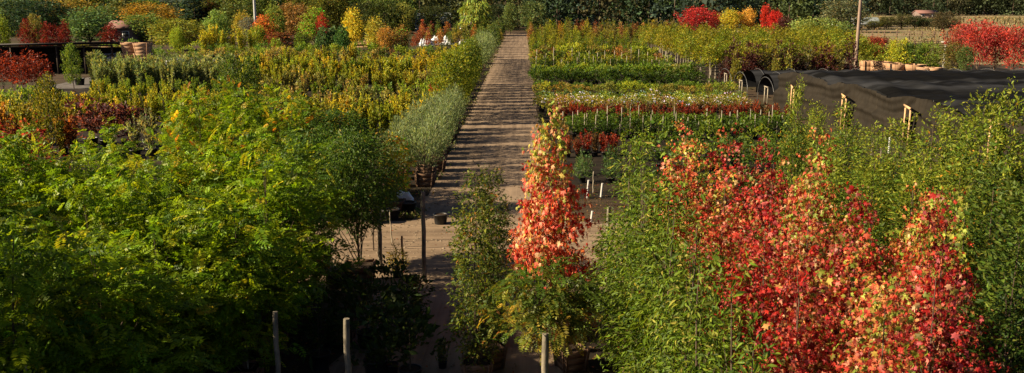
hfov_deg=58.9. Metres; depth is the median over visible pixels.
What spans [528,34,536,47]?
young tree
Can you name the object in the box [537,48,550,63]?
green shrub
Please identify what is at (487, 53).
olive tree
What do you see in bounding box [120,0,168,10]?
background tree
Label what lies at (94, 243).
locust tree
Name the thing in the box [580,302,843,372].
ground cloth
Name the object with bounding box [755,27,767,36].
young tree
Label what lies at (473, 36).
columnar tree
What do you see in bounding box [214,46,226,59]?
belt shrub
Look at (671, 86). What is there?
yellow green shrub
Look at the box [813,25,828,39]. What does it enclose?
young tree
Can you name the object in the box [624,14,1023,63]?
field
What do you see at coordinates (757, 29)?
young tree
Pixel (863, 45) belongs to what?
background tree
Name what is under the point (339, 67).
tall shrub
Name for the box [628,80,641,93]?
yellow green shrub
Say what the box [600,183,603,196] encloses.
trunk guard
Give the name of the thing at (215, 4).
background tree
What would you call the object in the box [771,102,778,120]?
red shrub
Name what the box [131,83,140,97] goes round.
shrub
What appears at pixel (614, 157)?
conifer shrub
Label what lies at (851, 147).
feathery tree
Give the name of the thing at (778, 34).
young tree
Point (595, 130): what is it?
staked shrub
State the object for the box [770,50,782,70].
young tree
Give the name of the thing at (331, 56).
spiky shrub
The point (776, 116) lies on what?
staked shrub
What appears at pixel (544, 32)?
young tree
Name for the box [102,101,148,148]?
purple shrub
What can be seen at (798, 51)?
young tree
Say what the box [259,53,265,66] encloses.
tall shrub
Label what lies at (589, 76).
green shrub
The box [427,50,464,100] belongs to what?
columnar tree
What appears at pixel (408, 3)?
background tree
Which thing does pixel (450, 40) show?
autumn tree
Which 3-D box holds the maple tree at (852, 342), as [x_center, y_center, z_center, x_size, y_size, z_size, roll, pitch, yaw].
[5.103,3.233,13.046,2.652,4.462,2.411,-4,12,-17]
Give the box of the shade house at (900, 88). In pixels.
[773,69,1023,168]
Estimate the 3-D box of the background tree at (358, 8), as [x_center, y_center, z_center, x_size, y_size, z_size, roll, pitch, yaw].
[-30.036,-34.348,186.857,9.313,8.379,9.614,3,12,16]
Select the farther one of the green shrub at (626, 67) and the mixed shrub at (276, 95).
the green shrub at (626, 67)
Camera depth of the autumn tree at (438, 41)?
156.33 m
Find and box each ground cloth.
[0,67,489,195]
[533,55,936,198]
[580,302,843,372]
[650,50,1010,84]
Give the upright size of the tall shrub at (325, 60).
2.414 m
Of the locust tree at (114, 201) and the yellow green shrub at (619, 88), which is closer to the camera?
the locust tree at (114, 201)
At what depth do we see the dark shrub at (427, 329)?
19.11 m
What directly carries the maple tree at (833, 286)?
on the ground cloth at (595, 363)
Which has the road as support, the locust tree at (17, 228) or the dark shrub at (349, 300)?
the dark shrub at (349, 300)
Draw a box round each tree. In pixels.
[0,0,58,35]
[0,14,13,43]
[0,49,16,96]
[0,50,24,98]
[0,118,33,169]
[0,124,75,238]
[0,133,74,218]
[0,138,36,185]
[0,158,26,238]
[0,182,67,363]
[0,188,102,262]
[0,190,128,372]
[0,199,117,372]
[0,218,223,372]
[2,0,78,36]
[2,223,191,372]
[7,55,35,103]
[14,163,164,369]
[15,18,41,43]
[17,49,44,85]
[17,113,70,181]
[21,13,45,42]
[21,52,55,87]
[24,133,151,242]
[28,71,67,157]
[39,0,109,32]
[39,21,60,45]
[46,117,167,222]
[57,3,119,41]
[57,19,72,45]
[59,3,84,33]
[60,43,82,88]
[72,0,108,14]
[75,143,193,273]
[87,2,125,25]
[87,200,289,372]
[91,148,213,242]
[97,23,122,46]
[103,184,255,372]
[104,0,119,7]
[106,0,138,9]
[111,1,184,38]
[113,4,139,20]
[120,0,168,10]
[121,12,169,41]
[136,177,275,357]
[139,18,213,49]
[141,186,323,372]
[143,9,183,28]
[143,126,225,224]
[153,82,236,189]
[153,84,218,177]
[167,24,186,51]
[172,112,323,318]
[174,0,214,34]
[177,114,293,253]
[188,0,218,18]
[197,75,268,155]
[198,87,285,186]
[200,9,234,39]
[201,0,224,27]
[207,0,234,28]
[208,27,229,51]
[211,52,256,137]
[213,139,344,356]
[214,0,253,35]
[228,9,251,40]
[230,0,279,26]
[235,56,265,122]
[237,15,257,44]
[237,136,372,328]
[240,82,319,173]
[245,23,270,49]
[249,13,279,47]
[254,89,328,213]
[256,121,356,273]
[262,0,289,41]
[265,31,304,48]
[271,0,290,33]
[273,0,316,37]
[279,0,321,22]
[293,30,311,50]
[295,5,328,42]
[300,0,350,27]
[300,102,388,214]
[301,0,350,31]
[302,117,415,284]
[315,12,329,42]
[315,26,332,50]
[325,24,341,52]
[332,24,351,53]
[337,0,377,17]
[341,4,365,47]
[343,0,363,19]
[343,1,390,38]
[358,0,412,27]
[359,0,417,43]
[363,13,387,50]
[368,0,418,24]
[374,129,413,184]
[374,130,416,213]
[375,26,397,56]
[377,117,419,166]
[382,123,421,179]
[390,110,420,153]
[390,113,420,164]
[392,1,415,32]
[392,24,411,53]
[393,104,424,151]
[400,116,449,186]
[401,103,430,145]
[401,113,449,170]
[405,98,427,120]
[410,32,417,48]
[413,4,464,32]
[416,31,422,42]
[416,96,434,109]
[418,25,424,37]
[418,94,440,109]
[418,102,454,156]
[420,109,457,171]
[421,100,457,153]
[422,94,462,147]
[423,98,460,154]
[424,30,432,45]
[425,89,440,108]
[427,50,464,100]
[430,89,465,139]
[431,58,465,111]
[433,29,441,46]
[435,89,462,143]
[440,84,471,134]
[442,21,449,35]
[442,48,471,112]
[443,166,507,372]
[444,82,469,129]
[445,28,451,39]
[446,33,453,47]
[446,47,470,95]
[449,49,473,100]
[450,29,457,43]
[453,44,475,89]
[454,41,478,92]
[456,26,461,39]
[457,0,493,32]
[457,45,477,90]
[458,39,480,87]
[458,43,482,83]
[458,50,474,95]
[460,37,481,73]
[461,24,466,35]
[463,39,482,89]
[464,39,489,66]
[465,35,483,77]
[467,163,517,345]
[470,24,476,34]
[474,34,497,68]
[476,33,493,64]
[476,38,492,82]
[476,255,609,365]
[479,30,498,47]
[479,39,490,73]
[480,30,500,60]
[487,3,514,26]
[497,0,518,33]
[502,101,607,312]
[517,0,552,27]
[525,18,533,34]
[527,24,533,41]
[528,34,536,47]
[529,36,535,50]
[534,26,541,39]
[543,21,548,39]
[544,32,551,44]
[546,20,553,35]
[547,33,555,46]
[553,21,558,36]
[558,23,565,35]
[565,20,571,36]
[568,30,574,42]
[573,138,697,371]
[575,32,582,53]
[575,130,677,343]
[579,26,586,40]
[583,18,589,34]
[584,138,685,361]
[591,30,597,43]
[595,165,714,372]
[597,180,738,372]
[598,32,604,45]
[602,27,607,41]
[605,21,610,37]
[607,27,614,43]
[608,33,613,45]
[615,29,622,44]
[616,24,624,38]
[617,34,625,46]
[621,29,628,44]
[624,187,755,372]
[629,21,635,35]
[634,118,744,282]
[639,23,650,43]
[639,163,772,370]
[640,28,650,43]
[644,25,656,48]
[649,28,658,44]
[649,247,764,372]
[653,27,665,56]
[654,27,668,56]
[658,33,673,56]
[658,139,761,311]
[661,31,676,56]
[665,23,679,53]
[669,33,682,63]
[673,188,836,372]
[674,5,718,34]
[674,33,689,62]
[675,25,687,55]
[675,30,690,46]
[675,122,772,269]
[676,34,696,66]
[679,37,697,61]
[686,249,781,372]
[689,39,709,77]
[690,29,709,68]
[693,34,708,71]
[698,41,720,82]
[699,22,707,36]
[702,26,716,37]
[702,37,721,74]
[702,37,726,78]
[707,11,720,29]
[713,40,738,66]
[714,30,730,40]
[715,25,731,39]
[715,35,728,71]
[717,7,742,31]
[717,50,734,81]
[719,147,804,331]
[722,36,737,53]
[723,37,742,80]
[724,164,871,361]
[725,28,740,45]
[727,306,799,372]
[728,51,742,82]
[729,44,748,82]
[732,32,746,52]
[733,243,849,372]
[735,135,803,282]
[736,7,757,28]
[737,39,749,51]
[738,35,750,51]
[739,26,753,37]
[739,38,756,64]
[740,41,758,75]
[744,36,768,64]
[748,42,763,69]
[751,23,766,39]
[752,30,770,61]
[754,36,771,56]
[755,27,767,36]
[755,126,873,346]
[757,33,774,51]
[757,44,772,69]
[759,2,773,31]
[764,29,776,43]
[764,38,781,62]
[765,39,785,69]
[766,8,782,31]
[766,23,779,38]
[767,73,812,226]
[769,32,780,49]
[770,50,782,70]
[772,215,894,372]
[773,13,793,33]
[773,27,789,45]
[774,32,792,51]
[775,38,792,65]
[780,37,796,54]
[780,39,799,69]
[780,49,794,69]
[783,99,837,215]
[784,16,826,41]
[786,40,809,64]
[787,31,800,45]
[791,53,804,70]
[795,27,812,44]
[797,32,814,65]
[797,39,815,70]
[797,147,864,260]
[799,35,819,62]
[801,181,895,367]
[802,30,816,45]
[803,22,814,35]
[804,17,844,39]
[804,34,820,50]
[808,45,826,69]
[811,41,829,66]
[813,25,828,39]
[814,30,829,43]
[816,0,877,28]
[816,36,833,54]
[816,37,837,70]
[817,94,869,241]
[819,40,846,67]
[821,264,909,372]
[823,119,907,250]
[826,33,842,52]
[828,48,846,70]
[829,245,995,372]
[830,270,931,372]
[831,28,848,45]
[832,35,850,60]
[833,150,903,317]
[834,21,855,34]
[835,31,855,53]
[838,32,860,69]
[842,31,855,44]
[843,34,867,62]
[849,188,1013,372]
[850,261,957,372]
[851,35,870,59]
[851,180,942,315]
[858,37,872,59]
[858,43,890,60]
[859,112,928,269]
[859,216,979,367]
[864,34,886,57]
[866,149,949,292]
[871,35,897,56]
[874,96,970,266]
[882,37,915,63]
[883,187,984,368]
[893,243,1009,372]
[899,40,928,63]
[907,143,1002,340]
[913,40,944,66]
[920,86,1014,278]
[928,108,979,235]
[930,11,964,29]
[930,158,1023,362]
[933,173,1002,361]
[937,209,1023,372]
[939,41,969,69]
[940,20,981,68]
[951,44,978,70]
[957,19,1001,69]
[958,73,1023,307]
[967,129,1023,364]
[967,178,1023,372]
[980,21,1013,69]
[995,22,1023,69]
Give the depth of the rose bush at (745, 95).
68.46 m
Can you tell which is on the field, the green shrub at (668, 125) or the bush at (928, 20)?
the bush at (928, 20)
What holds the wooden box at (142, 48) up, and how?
on the wooden box at (141, 56)
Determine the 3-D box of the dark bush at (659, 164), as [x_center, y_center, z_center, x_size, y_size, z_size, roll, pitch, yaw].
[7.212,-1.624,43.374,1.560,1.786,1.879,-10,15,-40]
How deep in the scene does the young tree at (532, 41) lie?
138.56 m
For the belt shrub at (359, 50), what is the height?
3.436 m
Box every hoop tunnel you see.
[719,68,1023,91]
[733,72,821,94]
[757,77,951,108]
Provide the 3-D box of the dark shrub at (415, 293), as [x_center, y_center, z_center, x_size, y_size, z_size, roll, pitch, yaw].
[-2.679,2.852,21.592,1.491,1.752,1.502,2,12,9]
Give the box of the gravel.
[321,102,620,372]
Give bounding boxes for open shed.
[0,42,140,73]
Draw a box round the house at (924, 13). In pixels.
[912,10,937,17]
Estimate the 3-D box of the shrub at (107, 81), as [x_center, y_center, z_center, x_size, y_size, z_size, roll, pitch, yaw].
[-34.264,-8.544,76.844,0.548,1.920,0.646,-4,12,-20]
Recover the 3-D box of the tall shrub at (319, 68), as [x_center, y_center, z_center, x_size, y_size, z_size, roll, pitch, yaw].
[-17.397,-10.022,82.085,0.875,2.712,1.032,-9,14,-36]
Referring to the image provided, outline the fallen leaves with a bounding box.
[201,182,656,372]
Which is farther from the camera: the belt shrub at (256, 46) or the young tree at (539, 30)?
the young tree at (539, 30)
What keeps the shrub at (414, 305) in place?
on the road
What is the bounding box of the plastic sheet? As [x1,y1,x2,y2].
[418,38,433,45]
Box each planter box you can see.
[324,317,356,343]
[470,340,507,371]
[552,342,590,372]
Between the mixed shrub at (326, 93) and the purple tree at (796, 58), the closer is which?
the mixed shrub at (326, 93)
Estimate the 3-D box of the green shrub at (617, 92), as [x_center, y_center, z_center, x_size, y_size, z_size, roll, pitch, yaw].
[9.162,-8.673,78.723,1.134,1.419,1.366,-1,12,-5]
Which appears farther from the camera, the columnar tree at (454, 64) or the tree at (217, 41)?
the tree at (217, 41)
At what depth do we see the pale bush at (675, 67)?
90.87 m
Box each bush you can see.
[440,43,451,49]
[531,95,550,112]
[534,94,546,107]
[541,94,554,106]
[542,99,557,112]
[551,95,567,109]
[556,93,571,104]
[561,96,575,112]
[568,94,585,112]
[572,87,586,99]
[577,93,591,106]
[585,93,602,110]
[589,93,604,106]
[595,98,608,109]
[598,89,610,102]
[598,90,614,105]
[601,97,618,107]
[611,96,627,105]
[611,168,651,211]
[622,92,637,103]
[626,97,641,110]
[633,92,645,107]
[634,167,677,203]
[642,133,679,170]
[643,95,660,111]
[647,87,659,104]
[655,93,670,108]
[656,96,667,112]
[661,96,680,111]
[664,94,677,108]
[665,60,684,80]
[666,137,707,176]
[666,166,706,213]
[670,89,686,107]
[677,90,691,104]
[678,92,693,107]
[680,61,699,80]
[680,100,691,111]
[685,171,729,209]
[686,94,704,112]
[692,92,709,106]
[696,99,710,112]
[699,135,734,174]
[702,90,714,103]
[704,97,717,111]
[709,89,725,103]
[711,94,724,107]
[712,94,730,112]
[713,133,755,170]
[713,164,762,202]
[718,96,739,108]
[720,91,736,104]
[729,97,746,112]
[735,91,747,107]
[736,136,783,177]
[737,96,752,112]
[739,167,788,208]
[758,135,796,170]
[782,131,818,167]
[799,135,839,167]
[829,131,865,166]
[863,21,886,27]
[878,16,897,28]
[887,13,911,28]
[905,14,926,28]
[913,18,933,27]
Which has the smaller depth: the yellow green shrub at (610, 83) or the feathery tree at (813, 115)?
the feathery tree at (813, 115)
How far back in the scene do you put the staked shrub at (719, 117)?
55.42 m
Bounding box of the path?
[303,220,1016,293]
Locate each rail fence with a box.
[860,30,1010,38]
[885,40,957,46]
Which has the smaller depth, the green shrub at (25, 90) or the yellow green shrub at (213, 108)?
the yellow green shrub at (213, 108)
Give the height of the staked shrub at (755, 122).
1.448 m
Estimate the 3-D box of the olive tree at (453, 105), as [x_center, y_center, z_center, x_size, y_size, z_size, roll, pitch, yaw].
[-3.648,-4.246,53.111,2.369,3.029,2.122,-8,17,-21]
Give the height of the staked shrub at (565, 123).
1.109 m
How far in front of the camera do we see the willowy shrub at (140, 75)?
80.07 m
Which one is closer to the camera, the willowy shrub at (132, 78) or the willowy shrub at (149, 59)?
the willowy shrub at (132, 78)
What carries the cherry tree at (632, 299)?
on the ground cloth at (595, 363)
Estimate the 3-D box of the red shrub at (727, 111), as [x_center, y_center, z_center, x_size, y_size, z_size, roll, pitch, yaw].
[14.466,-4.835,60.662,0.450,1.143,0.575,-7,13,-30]
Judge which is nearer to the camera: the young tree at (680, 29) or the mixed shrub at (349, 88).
the mixed shrub at (349, 88)
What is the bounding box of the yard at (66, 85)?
[54,58,244,88]
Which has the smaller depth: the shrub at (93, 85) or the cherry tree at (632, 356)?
the cherry tree at (632, 356)
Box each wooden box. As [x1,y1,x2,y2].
[120,42,137,52]
[121,53,133,59]
[132,42,152,53]
[133,53,153,59]
[859,60,876,70]
[869,61,891,70]
[882,62,901,69]
[886,63,908,70]
[905,64,926,70]
[916,66,934,69]
[925,67,943,70]
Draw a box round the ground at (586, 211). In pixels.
[0,13,1023,372]
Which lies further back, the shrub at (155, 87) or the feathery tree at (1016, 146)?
the shrub at (155, 87)
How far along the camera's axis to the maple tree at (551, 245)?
22.86 m
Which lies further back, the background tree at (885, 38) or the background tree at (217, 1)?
the background tree at (217, 1)
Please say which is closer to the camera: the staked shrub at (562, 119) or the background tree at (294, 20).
the staked shrub at (562, 119)
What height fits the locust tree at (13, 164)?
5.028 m
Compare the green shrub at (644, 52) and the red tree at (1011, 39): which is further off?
the green shrub at (644, 52)
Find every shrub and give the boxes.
[0,85,31,114]
[0,89,13,106]
[0,95,7,113]
[0,100,10,122]
[0,101,7,137]
[5,113,17,133]
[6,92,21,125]
[8,119,19,146]
[15,103,32,149]
[17,84,39,116]
[21,103,33,141]
[28,97,41,145]
[32,120,49,156]
[43,95,52,129]
[49,100,62,144]
[52,114,68,153]
[57,98,66,117]
[59,114,77,154]
[62,89,123,148]
[62,91,72,110]
[64,106,78,144]
[65,104,77,115]
[71,92,84,120]
[73,98,135,150]
[81,98,91,121]
[83,88,95,121]
[84,50,94,81]
[86,49,104,76]
[90,56,107,83]
[90,90,98,108]
[91,62,107,92]
[91,79,99,94]
[95,92,110,106]
[98,79,106,100]
[101,59,118,88]
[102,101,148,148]
[104,75,109,93]
[107,82,120,103]
[108,57,125,87]
[108,96,120,127]
[114,54,129,89]
[116,52,129,81]
[117,89,129,104]
[120,91,132,104]
[122,58,139,88]
[124,78,130,96]
[124,104,133,125]
[125,113,144,158]
[127,96,137,121]
[130,54,141,87]
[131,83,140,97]
[131,96,143,126]
[132,59,148,92]
[133,93,143,108]
[138,54,150,87]
[138,107,157,158]
[139,82,146,100]
[143,96,148,120]
[144,63,158,91]
[145,53,160,79]
[146,77,153,90]
[146,94,157,125]
[149,89,159,121]
[151,57,161,91]
[152,45,165,56]
[152,49,166,58]
[152,82,157,93]
[155,52,176,79]
[156,57,169,87]
[157,95,170,126]
[159,79,162,95]
[161,84,172,120]
[164,59,176,92]
[166,48,178,54]
[171,56,182,85]
[172,54,186,82]
[174,79,181,98]
[178,45,194,58]
[179,54,191,67]
[179,61,194,92]
[180,92,191,123]
[184,61,199,88]
[187,53,201,79]
[188,40,205,55]
[188,50,202,60]
[188,83,195,100]
[191,77,199,93]
[196,57,208,86]
[197,49,214,60]
[198,29,209,55]
[201,61,219,91]
[204,54,219,68]
[204,96,216,116]
[206,23,217,53]
[207,43,217,58]
[207,58,224,90]
[210,52,224,66]
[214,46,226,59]
[215,42,230,58]
[219,30,227,54]
[219,53,235,81]
[224,43,236,57]
[228,33,236,55]
[228,45,245,57]
[234,50,247,60]
[236,27,246,55]
[237,54,246,67]
[244,47,261,55]
[247,28,256,53]
[253,42,268,56]
[253,53,260,71]
[257,47,272,57]
[257,72,264,92]
[258,80,267,101]
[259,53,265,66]
[259,60,268,81]
[259,65,267,85]
[263,74,273,94]
[264,46,273,63]
[266,37,282,58]
[266,57,276,77]
[267,76,278,95]
[268,88,281,111]
[269,62,280,82]
[271,46,283,60]
[273,55,280,77]
[273,69,282,94]
[276,83,285,102]
[278,53,287,70]
[280,47,295,62]
[280,86,289,110]
[280,94,290,124]
[281,62,288,79]
[282,45,289,61]
[282,67,290,88]
[285,82,298,105]
[287,64,297,88]
[290,51,298,63]
[290,56,298,72]
[290,64,301,91]
[292,281,339,321]
[294,41,307,53]
[296,78,308,101]
[298,50,307,58]
[298,54,307,80]
[300,71,310,95]
[303,58,308,78]
[305,96,313,124]
[306,43,318,55]
[306,66,315,90]
[309,59,316,78]
[310,71,320,93]
[310,80,317,105]
[311,94,326,119]
[312,55,318,70]
[312,89,322,115]
[314,48,322,64]
[314,61,322,90]
[316,71,326,98]
[319,68,330,90]
[320,84,331,104]
[321,56,330,70]
[321,101,332,131]
[322,44,330,62]
[322,274,405,348]
[323,89,334,105]
[326,92,338,107]
[327,73,334,97]
[328,43,341,59]
[328,59,337,78]
[329,50,338,61]
[329,67,337,90]
[329,97,339,133]
[332,81,341,96]
[333,288,421,372]
[334,61,343,79]
[337,68,345,90]
[337,74,343,97]
[338,90,355,133]
[339,45,348,64]
[341,107,354,136]
[342,59,351,83]
[342,79,353,98]
[344,63,352,81]
[344,82,355,99]
[348,42,356,62]
[349,57,360,84]
[350,97,362,115]
[350,104,362,138]
[351,37,366,61]
[351,83,361,106]
[351,92,365,108]
[352,64,360,90]
[352,68,361,97]
[355,283,387,319]
[357,55,366,83]
[358,83,369,97]
[358,91,373,134]
[359,64,369,87]
[359,73,367,89]
[362,87,376,110]
[362,300,450,372]
[362,323,416,372]
[365,42,382,54]
[365,57,373,84]
[366,186,393,204]
[366,254,424,313]
[367,98,379,136]
[368,105,378,141]
[369,47,379,59]
[370,58,378,81]
[371,45,391,57]
[371,72,379,88]
[371,81,381,102]
[373,93,383,125]
[373,272,430,343]
[376,105,388,141]
[377,82,392,102]
[378,56,383,70]
[378,69,383,90]
[379,99,392,132]
[380,85,389,104]
[382,65,389,96]
[384,58,390,73]
[385,239,409,277]
[386,103,399,136]
[387,56,396,84]
[389,69,397,95]
[389,93,400,132]
[390,300,434,338]
[391,44,406,58]
[393,273,435,312]
[394,72,402,87]
[394,103,409,127]
[395,83,404,104]
[396,58,406,82]
[397,79,405,86]
[398,90,411,113]
[400,84,411,110]
[401,46,417,61]
[401,83,414,102]
[402,68,410,88]
[403,54,413,75]
[405,49,412,67]
[406,73,413,96]
[410,69,417,90]
[410,100,422,112]
[411,55,420,75]
[411,85,421,101]
[413,48,422,60]
[415,75,427,104]
[416,59,425,74]
[417,54,425,71]
[417,71,425,95]
[419,43,438,62]
[419,46,426,67]
[422,90,434,101]
[424,68,432,92]
[426,54,435,76]
[426,61,434,80]
[426,78,432,95]
[429,51,437,58]
[433,43,446,55]
[436,338,449,368]
[527,65,544,84]
[528,50,544,63]
[528,65,545,83]
[529,49,542,58]
[530,56,541,69]
[532,83,545,96]
[533,80,543,93]
[534,44,550,55]
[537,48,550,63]
[537,71,554,86]
[537,81,552,95]
[539,56,549,69]
[544,65,562,82]
[546,47,560,63]
[546,58,559,67]
[546,67,561,86]
[547,48,561,64]
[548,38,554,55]
[548,85,560,95]
[554,45,566,58]
[554,50,564,63]
[554,111,571,132]
[554,122,570,137]
[555,61,564,69]
[555,68,571,84]
[556,81,570,93]
[560,43,576,61]
[560,112,583,138]
[561,62,582,83]
[561,104,569,118]
[563,52,576,68]
[563,69,579,85]
[563,135,571,157]
[564,132,572,150]
[566,110,587,134]
[568,42,585,60]
[569,100,575,115]
[570,107,575,120]
[571,70,588,86]
[572,57,582,67]
[572,136,580,152]
[572,150,595,175]
[573,52,585,64]
[573,84,585,95]
[573,139,582,156]
[573,156,592,182]
[574,322,589,345]
[575,103,583,113]
[575,110,596,133]
[575,114,594,138]
[578,73,595,86]
[579,129,592,156]
[580,66,596,83]
[582,86,593,94]
[583,52,595,62]
[583,118,610,136]
[583,132,591,152]
[584,61,604,84]
[584,106,589,122]
[585,70,604,84]
[586,44,602,62]
[586,53,602,70]
[586,109,606,133]
[589,84,603,95]
[590,134,600,156]
[592,132,599,150]
[595,44,608,55]
[596,52,606,61]
[597,54,612,67]
[597,68,612,82]
[597,106,618,133]
[597,160,623,182]
[598,67,614,83]
[598,83,610,92]
[598,133,609,156]
[600,48,620,56]
[600,116,613,137]
[601,144,620,175]
[604,58,616,65]
[604,64,619,81]
[604,67,622,83]
[605,80,615,95]
[606,51,619,65]
[608,107,631,134]
[608,134,618,155]
[609,122,629,138]
[610,132,620,151]
[611,69,631,86]
[611,80,622,93]
[612,45,626,58]
[613,83,626,96]
[614,63,630,82]
[615,53,628,64]
[615,103,620,122]
[617,126,652,159]
[619,61,638,79]
[620,81,633,95]
[620,115,640,138]
[622,71,640,84]
[622,78,630,92]
[622,106,640,132]
[623,47,637,67]
[626,67,649,84]
[626,99,631,119]
[627,43,643,61]
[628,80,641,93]
[629,64,646,81]
[631,51,648,65]
[631,108,649,133]
[634,116,652,137]
[635,43,653,60]
[635,50,646,59]
[635,80,645,92]
[635,82,649,95]
[637,100,645,118]
[638,61,659,82]
[640,110,662,132]
[641,76,654,86]
[641,116,660,138]
[642,52,654,64]
[642,109,677,160]
[643,72,664,84]
[643,105,652,119]
[644,62,662,82]
[645,47,661,63]
[646,81,657,93]
[651,68,671,85]
[652,84,665,92]
[652,103,657,121]
[653,53,663,60]
[654,60,673,82]
[654,116,672,138]
[655,100,661,116]
[656,111,671,131]
[657,51,674,64]
[661,66,680,82]
[662,83,674,94]
[663,56,672,66]
[664,74,679,84]
[665,112,687,137]
[667,106,683,131]
[668,82,679,91]
[668,121,705,161]
[669,66,684,81]
[669,73,693,84]
[669,101,675,119]
[673,79,687,93]
[675,113,693,133]
[676,101,683,114]
[677,85,688,94]
[678,61,695,84]
[681,80,694,93]
[682,68,698,85]
[682,117,698,137]
[683,105,689,122]
[684,60,705,84]
[685,85,696,95]
[686,112,704,133]
[689,71,705,86]
[689,82,699,93]
[690,119,703,136]
[691,102,695,117]
[692,85,705,95]
[692,115,723,160]
[695,107,702,122]
[696,108,716,134]
[697,100,703,112]
[701,83,713,95]
[701,119,713,139]
[705,78,716,87]
[709,81,722,95]
[709,104,715,116]
[709,110,736,137]
[710,113,727,125]
[713,116,755,161]
[716,84,729,97]
[724,106,731,119]
[725,81,738,96]
[725,119,743,138]
[729,110,747,133]
[731,102,740,118]
[734,120,755,137]
[738,103,746,122]
[739,109,759,134]
[740,123,779,162]
[744,101,753,114]
[745,114,764,138]
[751,110,769,132]
[752,103,760,117]
[753,99,760,116]
[757,111,777,135]
[759,104,767,118]
[762,105,784,131]
[763,106,769,121]
[765,102,774,120]
[767,130,807,155]
[768,118,785,139]
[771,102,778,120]
[773,112,792,134]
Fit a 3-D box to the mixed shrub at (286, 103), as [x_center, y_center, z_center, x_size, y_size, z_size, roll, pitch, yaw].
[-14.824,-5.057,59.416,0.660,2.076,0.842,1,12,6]
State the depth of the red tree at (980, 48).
93.88 m
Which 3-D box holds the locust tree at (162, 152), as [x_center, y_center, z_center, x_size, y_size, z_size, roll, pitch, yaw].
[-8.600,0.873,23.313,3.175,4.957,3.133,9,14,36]
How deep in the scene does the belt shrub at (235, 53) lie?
118.13 m
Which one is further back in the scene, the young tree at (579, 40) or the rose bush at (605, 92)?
the young tree at (579, 40)
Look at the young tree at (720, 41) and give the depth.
103.11 m
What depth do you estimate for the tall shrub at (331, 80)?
76.17 m
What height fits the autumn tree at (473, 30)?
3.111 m
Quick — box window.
[122,31,128,36]
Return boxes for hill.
[142,0,998,12]
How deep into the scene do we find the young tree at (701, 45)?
103.14 m
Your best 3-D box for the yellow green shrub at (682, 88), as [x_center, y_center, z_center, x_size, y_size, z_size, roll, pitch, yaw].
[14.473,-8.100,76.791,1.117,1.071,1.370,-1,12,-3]
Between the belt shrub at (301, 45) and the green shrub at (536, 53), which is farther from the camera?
the belt shrub at (301, 45)
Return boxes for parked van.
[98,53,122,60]
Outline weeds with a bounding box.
[399,37,564,217]
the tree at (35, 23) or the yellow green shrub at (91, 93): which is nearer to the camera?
the yellow green shrub at (91, 93)
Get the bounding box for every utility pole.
[253,0,256,28]
[854,0,861,66]
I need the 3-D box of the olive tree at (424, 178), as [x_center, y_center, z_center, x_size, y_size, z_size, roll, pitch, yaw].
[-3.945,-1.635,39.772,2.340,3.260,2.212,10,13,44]
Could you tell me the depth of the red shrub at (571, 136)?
48.67 m
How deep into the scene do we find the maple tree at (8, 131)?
25.85 m
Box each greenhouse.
[415,13,451,30]
[828,17,878,25]
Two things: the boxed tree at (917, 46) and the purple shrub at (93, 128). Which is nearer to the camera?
the purple shrub at (93, 128)
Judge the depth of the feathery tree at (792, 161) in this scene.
26.09 m
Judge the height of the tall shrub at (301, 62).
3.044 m
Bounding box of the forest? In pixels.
[14,0,1023,29]
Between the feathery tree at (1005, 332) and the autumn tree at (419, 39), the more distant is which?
the autumn tree at (419, 39)
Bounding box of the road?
[329,33,575,372]
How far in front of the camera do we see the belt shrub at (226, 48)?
118.49 m
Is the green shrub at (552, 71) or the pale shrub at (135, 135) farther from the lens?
the green shrub at (552, 71)
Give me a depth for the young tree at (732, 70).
86.04 m
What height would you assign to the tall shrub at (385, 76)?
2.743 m
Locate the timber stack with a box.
[356,41,376,47]
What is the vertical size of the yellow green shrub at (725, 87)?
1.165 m
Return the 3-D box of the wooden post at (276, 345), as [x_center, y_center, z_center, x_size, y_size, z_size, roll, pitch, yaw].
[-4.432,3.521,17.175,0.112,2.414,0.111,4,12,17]
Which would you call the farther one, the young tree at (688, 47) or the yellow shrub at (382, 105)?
the young tree at (688, 47)
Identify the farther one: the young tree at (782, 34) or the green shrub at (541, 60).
the young tree at (782, 34)
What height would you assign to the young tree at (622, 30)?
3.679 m
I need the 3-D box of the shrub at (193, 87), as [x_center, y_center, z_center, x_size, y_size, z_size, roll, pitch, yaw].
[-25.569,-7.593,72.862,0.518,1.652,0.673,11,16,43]
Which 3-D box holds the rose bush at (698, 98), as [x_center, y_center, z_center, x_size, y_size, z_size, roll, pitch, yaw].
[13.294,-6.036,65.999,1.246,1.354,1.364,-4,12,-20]
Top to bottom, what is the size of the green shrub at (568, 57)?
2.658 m
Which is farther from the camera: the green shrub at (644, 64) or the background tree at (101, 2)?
the background tree at (101, 2)
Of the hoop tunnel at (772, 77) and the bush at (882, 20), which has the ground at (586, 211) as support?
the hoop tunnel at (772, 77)
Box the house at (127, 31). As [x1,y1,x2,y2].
[108,21,147,41]
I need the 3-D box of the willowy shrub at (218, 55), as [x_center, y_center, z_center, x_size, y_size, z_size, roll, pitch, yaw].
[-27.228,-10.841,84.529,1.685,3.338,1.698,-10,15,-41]
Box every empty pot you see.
[74,78,84,84]
[385,207,399,220]
[400,200,415,213]
[433,212,447,224]
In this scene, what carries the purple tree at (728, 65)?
on the ground cloth at (706, 69)
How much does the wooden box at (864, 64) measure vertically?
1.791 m
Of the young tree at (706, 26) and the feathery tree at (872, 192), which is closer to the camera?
the feathery tree at (872, 192)
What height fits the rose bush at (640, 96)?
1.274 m
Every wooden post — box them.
[273,311,280,372]
[343,318,351,372]
[377,211,382,272]
[389,212,392,241]
[401,236,404,272]
[421,191,426,279]
[541,333,548,372]
[605,206,610,278]
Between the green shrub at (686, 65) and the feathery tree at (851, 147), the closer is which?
the feathery tree at (851, 147)

